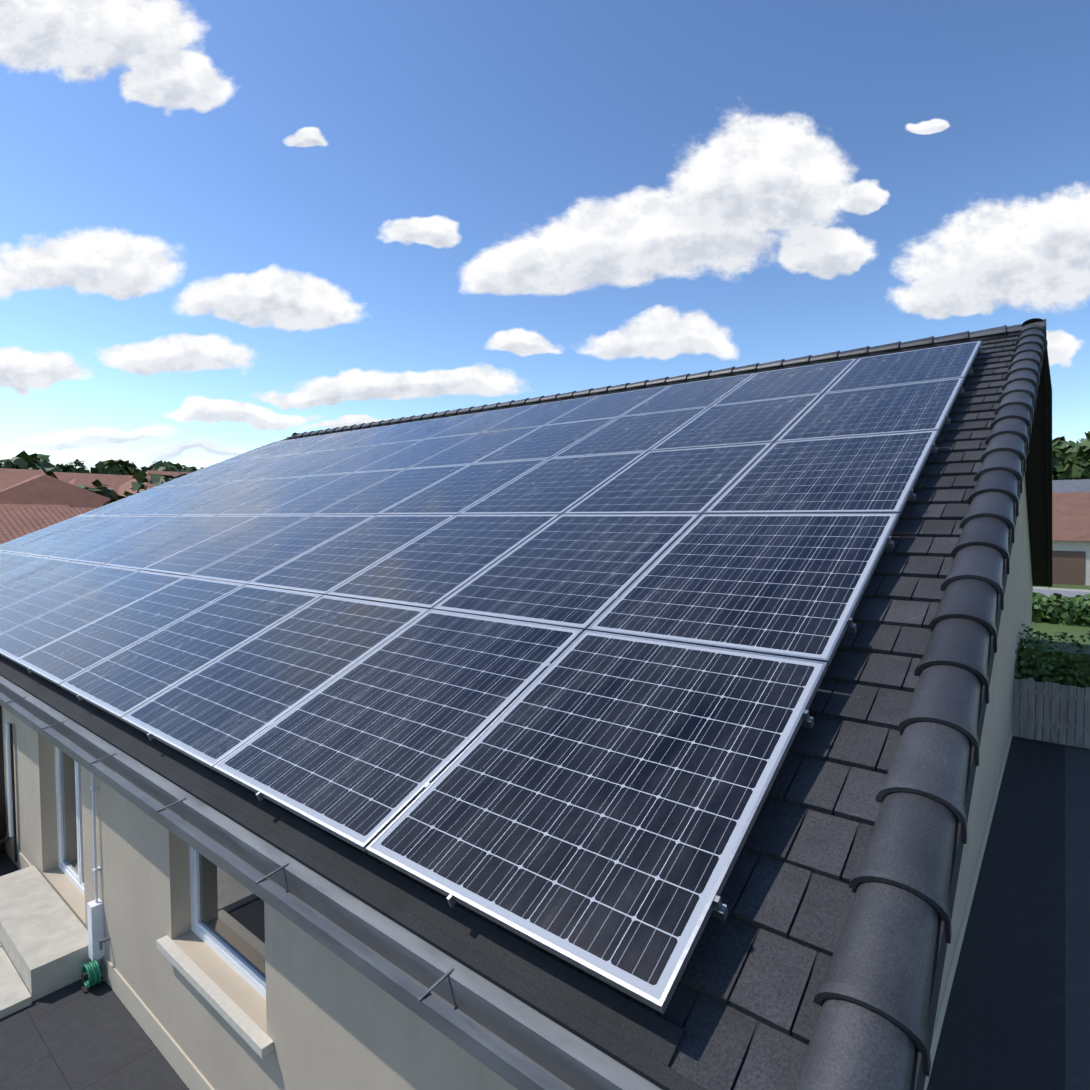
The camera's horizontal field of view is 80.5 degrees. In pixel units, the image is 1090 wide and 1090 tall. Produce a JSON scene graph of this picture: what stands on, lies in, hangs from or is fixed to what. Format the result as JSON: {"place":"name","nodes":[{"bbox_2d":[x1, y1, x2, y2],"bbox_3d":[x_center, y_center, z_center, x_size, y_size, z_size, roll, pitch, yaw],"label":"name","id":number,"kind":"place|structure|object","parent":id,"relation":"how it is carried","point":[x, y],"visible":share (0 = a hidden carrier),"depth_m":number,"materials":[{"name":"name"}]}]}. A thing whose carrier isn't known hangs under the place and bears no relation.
{"place":"outdoors","nodes":[
{"label":"outdoors","id":0,"kind":"place"},
{"bbox_2d":[0,722,16,862],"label":"door frame","id":1,"kind":"object","parent":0,"point":[10,777],"visible":1,"depth_m":8.22,"materials":[{"name":"plastic"}]},
{"bbox_2d":[0,865,91,1018],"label":"concrete steps","id":2,"kind":"structure","parent":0,"point":[43,941],"depth_m":6.43,"materials":[{"name":"beige concrete"}]},
{"bbox_2d":[0,507,96,543],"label":"house roof","id":3,"kind":"structure","parent":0,"point":[16,522],"depth_m":26.55,"materials":[{"name":"red tile"}]},
{"bbox_2d":[0,853,188,1089],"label":"patio paving","id":4,"kind":"structure","parent":0,"point":[72,1036],"depth_m":5.48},
{"bbox_2d":[0,705,5,853],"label":"door","id":5,"kind":"structure","parent":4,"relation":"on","point":[2,818],"depth_m":8.64,"materials":[{"name":"grey"}]},
{"bbox_2d":[81,937,109,993],"bbox_3d":[-4.330,4.007,6.189,0.233,0.486,0.198,2,3,39],"label":"hose reel","id":6,"kind":"object","parent":4,"relation":"on","point":[91,975],"visible":0.98,"depth_m":6.13,"materials":[{"name":"green rubber"}]},
{"bbox_2d":[0,0,1089,469],"label":"sky","id":7,"kind":"structure","parent":0,"point":[229,229],"materials":[{"name":"blue"}]},
{"bbox_2d":[1012,584,1089,749],"bbox_3d":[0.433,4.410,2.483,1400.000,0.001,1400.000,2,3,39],"label":"ground","id":8,"kind":"structure","parent":0,"point":[1050,628],"depth_m":25.66,"materials":[{"name":"green plant"}]},
{"bbox_2d":[0,457,52,475],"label":"tree","id":9,"kind":"object","parent":8,"relation":"on","point":[36,462],"depth_m":77.80,"materials":[{"name":"green plant"}]},
{"bbox_2d":[0,457,53,475],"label":"tree","id":10,"kind":"object","parent":8,"relation":"on","point":[20,463],"depth_m":50.98,"materials":[{"name":"green plant"}]},
{"bbox_2d":[0,450,60,472],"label":"tree","id":11,"kind":"object","parent":8,"relation":"on","point":[36,456],"visible":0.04,"depth_m":79.17,"materials":[{"name":"green plant"}]},
{"bbox_2d":[0,468,69,506],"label":"house","id":12,"kind":"structure","parent":8,"relation":"on","point":[10,477],"depth_m":38.30,"materials":[{"name":"tile"}]},
{"bbox_2d":[0,474,109,507],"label":"house","id":13,"kind":"structure","parent":8,"relation":"on","point":[44,489],"depth_m":37.57,"materials":[{"name":"tile"}]},
{"bbox_2d":[53,459,93,473],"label":"tree","id":14,"kind":"object","parent":8,"relation":"on","point":[70,466],"visible":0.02,"depth_m":144.95,"materials":[{"name":"green plant"}]},
{"bbox_2d":[51,472,132,482],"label":"house","id":15,"kind":"structure","parent":8,"relation":"on","point":[65,477],"depth_m":49.20,"materials":[{"name":"ceramic"}]},
{"bbox_2d":[75,479,117,497],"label":"tree","id":16,"kind":"object","parent":8,"relation":"on","point":[105,491],"visible":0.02,"depth_m":40.62,"materials":[{"name":"green plant"}]},
{"bbox_2d":[68,478,129,498],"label":"house","id":17,"kind":"structure","parent":8,"relation":"on","point":[115,484],"depth_m":42.09,"materials":[{"name":"tile"}]},
{"bbox_2d":[67,459,138,474],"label":"tree","id":18,"kind":"object","parent":8,"relation":"on","point":[115,467],"depth_m":60.74,"materials":[{"name":"green plant"}]},
{"bbox_2d":[103,467,186,505],"bbox_3d":[-22.369,-0.870,37.832,6.193,7.497,6.674,2,3,39],"label":"tree","id":19,"kind":"object","parent":8,"relation":"on","point":[141,478],"visible":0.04,"depth_m":37.08,"materials":[{"name":"green plant"}]},
{"bbox_2d":[116,470,189,498],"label":"house","id":20,"kind":"structure","parent":8,"relation":"on","point":[124,487],"depth_m":41.77,"materials":[{"name":"tile"}]},
{"bbox_2d":[141,461,181,471],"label":"tree","id":21,"kind":"object","parent":8,"relation":"on","point":[176,465],"visible":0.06,"depth_m":77.65,"materials":[{"name":"green plant"}]},
{"bbox_2d":[145,460,184,471],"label":"tree","id":22,"kind":"object","parent":8,"relation":"on","point":[159,466],"visible":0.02,"depth_m":48.06,"materials":[{"name":"green plant"}]},
{"bbox_2d":[179,465,202,472],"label":"tree","id":23,"kind":"object","parent":8,"relation":"on","point":[187,469],"visible":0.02,"depth_m":115.00,"materials":[{"name":"green plant"}]},
{"bbox_2d":[2,472,1032,1089],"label":"house walls","id":24,"kind":"structure","parent":8,"relation":"on","point":[322,1016],"depth_m":5.24,"materials":[{"name":"beige paint"}]},
{"bbox_2d":[54,745,84,895],"bbox_3d":[-5.193,2.965,7.276,1.530,1.845,0.171,2,3,39],"label":"window","id":25,"kind":"structure","parent":24,"relation":"attached to","point":[69,815],"depth_m":7.48,"materials":[{"name":"white plastic"}]},
{"bbox_2d":[87,773,104,965],"bbox_3d":[-4.387,3.076,6.258,0.126,2.340,0.099,2,3,39],"label":"white downpipe","id":26,"kind":"object","parent":24,"relation":"attached to","point":[95,916],"visible":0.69,"depth_m":6.25,"materials":[{"name":"white plastic"}]},
{"bbox_2d":[156,846,273,1057],"bbox_3d":[-2.368,2.773,4.833,1.710,1.035,0.405,2,3,39],"label":"front window","id":27,"kind":"structure","parent":24,"relation":"attached to","point":[227,920],"depth_m":4.89,"materials":[{"name":"white plastic"}]},
{"bbox_2d":[5,726,1012,1089],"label":"wall plinth","id":28,"kind":"structure","parent":24,"relation":"attached to","point":[191,1076],"depth_m":5.83,"materials":[{"name":"beige paint"}]},
{"bbox_2d":[296,326,1051,1089],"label":"roof deck","id":29,"kind":"structure","parent":24,"relation":"on","point":[1038,474],"depth_m":11.84,"materials":[{"name":"black"}]},
{"bbox_2d":[0,656,706,1089],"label":"roof eave strip","id":30,"kind":"object","parent":29,"relation":"attached to","point":[636,1038],"visible":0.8,"depth_m":3.23,"materials":[{"name":"grey metal"}]},
{"bbox_2d":[0,334,1020,1089],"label":"roof tiles","id":31,"kind":"object","parent":29,"relation":"on","point":[768,986],"visible":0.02,"depth_m":3.23,"materials":[{"name":"black tile"}]},
{"bbox_2d":[280,318,1049,1089],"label":"ridge tiles","id":32,"kind":"object","parent":29,"relation":"on","point":[872,1026],"visible":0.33,"depth_m":3.02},
{"bbox_2d":[0,675,662,1089],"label":"gutter","id":33,"kind":"object","parent":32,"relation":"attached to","point":[510,1039],"visible":0.96,"depth_m":3.25,"materials":[{"name":"metal"}]},
{"bbox_2d":[19,347,981,920],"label":"panel rails","id":34,"kind":"object","parent":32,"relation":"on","point":[721,911],"visible":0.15,"depth_m":4.29,"materials":[{"name":"silver metal"}]},
{"bbox_2d":[0,340,981,1013],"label":"solar panels","id":35,"kind":"object","parent":34,"relation":"on","point":[590,800],"visible":1,"depth_m":5.84,"materials":[{"name":"glass"}]},
{"bbox_2d":[927,737,1064,1089],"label":"gravel strip","id":36,"kind":"object","parent":8,"relation":"on","point":[1003,1026],"depth_m":6.67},
{"bbox_2d":[1012,677,1089,748],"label":"side fence","id":37,"kind":"object","parent":8,"relation":"on","point":[1024,714],"visible":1,"depth_m":12.80,"materials":[{"name":"grey wood"}]},
{"bbox_2d":[1013,624,1089,737],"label":"hedge","id":38,"kind":"object","parent":8,"relation":"on","point":[1043,660],"visible":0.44,"depth_m":13.64,"materials":[{"name":"green plant"}]},
{"bbox_2d":[1032,592,1089,626],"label":"street hedge","id":39,"kind":"object","parent":8,"relation":"on","point":[1054,607],"visible":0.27,"depth_m":27.34,"materials":[{"name":"green plant"}]},
{"bbox_2d":[1052,450,1081,479],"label":"tree","id":40,"kind":"object","parent":8,"relation":"on","point":[1057,467],"visible":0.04,"depth_m":78.77,"materials":[{"name":"green plant"}]},
{"bbox_2d":[1052,436,1083,467],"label":"tree","id":41,"kind":"object","parent":8,"relation":"on","point":[1059,447],"visible":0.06,"depth_m":93.05,"materials":[{"name":"green plant"}]},
{"bbox_2d":[1053,431,1089,479],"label":"tree","id":42,"kind":"object","parent":8,"relation":"on","point":[1076,457],"visible":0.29,"depth_m":78.61,"materials":[{"name":"green plant"}]},
{"bbox_2d":[1065,746,1089,1089],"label":"asphalt drive","id":43,"kind":"object","parent":8,"relation":"on","point":[1077,918],"depth_m":7.21,"materials":[{"name":"black asphalt"}]},
{"bbox_2d":[1033,589,1089,602],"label":"street","id":44,"kind":"structure","parent":0,"point":[1047,593],"depth_m":38.50,"materials":[{"name":"grey asphalt"}]},
{"bbox_2d":[1033,587,1089,591],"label":"street kerb","id":45,"kind":"structure","parent":44,"relation":"on","point":[1062,589],"depth_m":39.52,"materials":[{"name":"concrete"}]},
{"bbox_2d":[1052,492,1089,585],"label":"brown house","id":46,"kind":"structure","parent":0,"point":[1070,521],"depth_m":43.92,"materials":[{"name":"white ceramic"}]},
{"bbox_2d":[1052,551,1085,584],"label":"garage door","id":47,"kind":"structure","parent":46,"relation":"part of","point":[1068,567],"depth_m":43.13,"materials":[{"name":"brown"}]},
{"bbox_2d":[1052,479,1089,492],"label":"grey house","id":48,"kind":"structure","parent":0,"point":[1064,486],"depth_m":62.89,"materials":[{"name":"white tile"}]}
]}

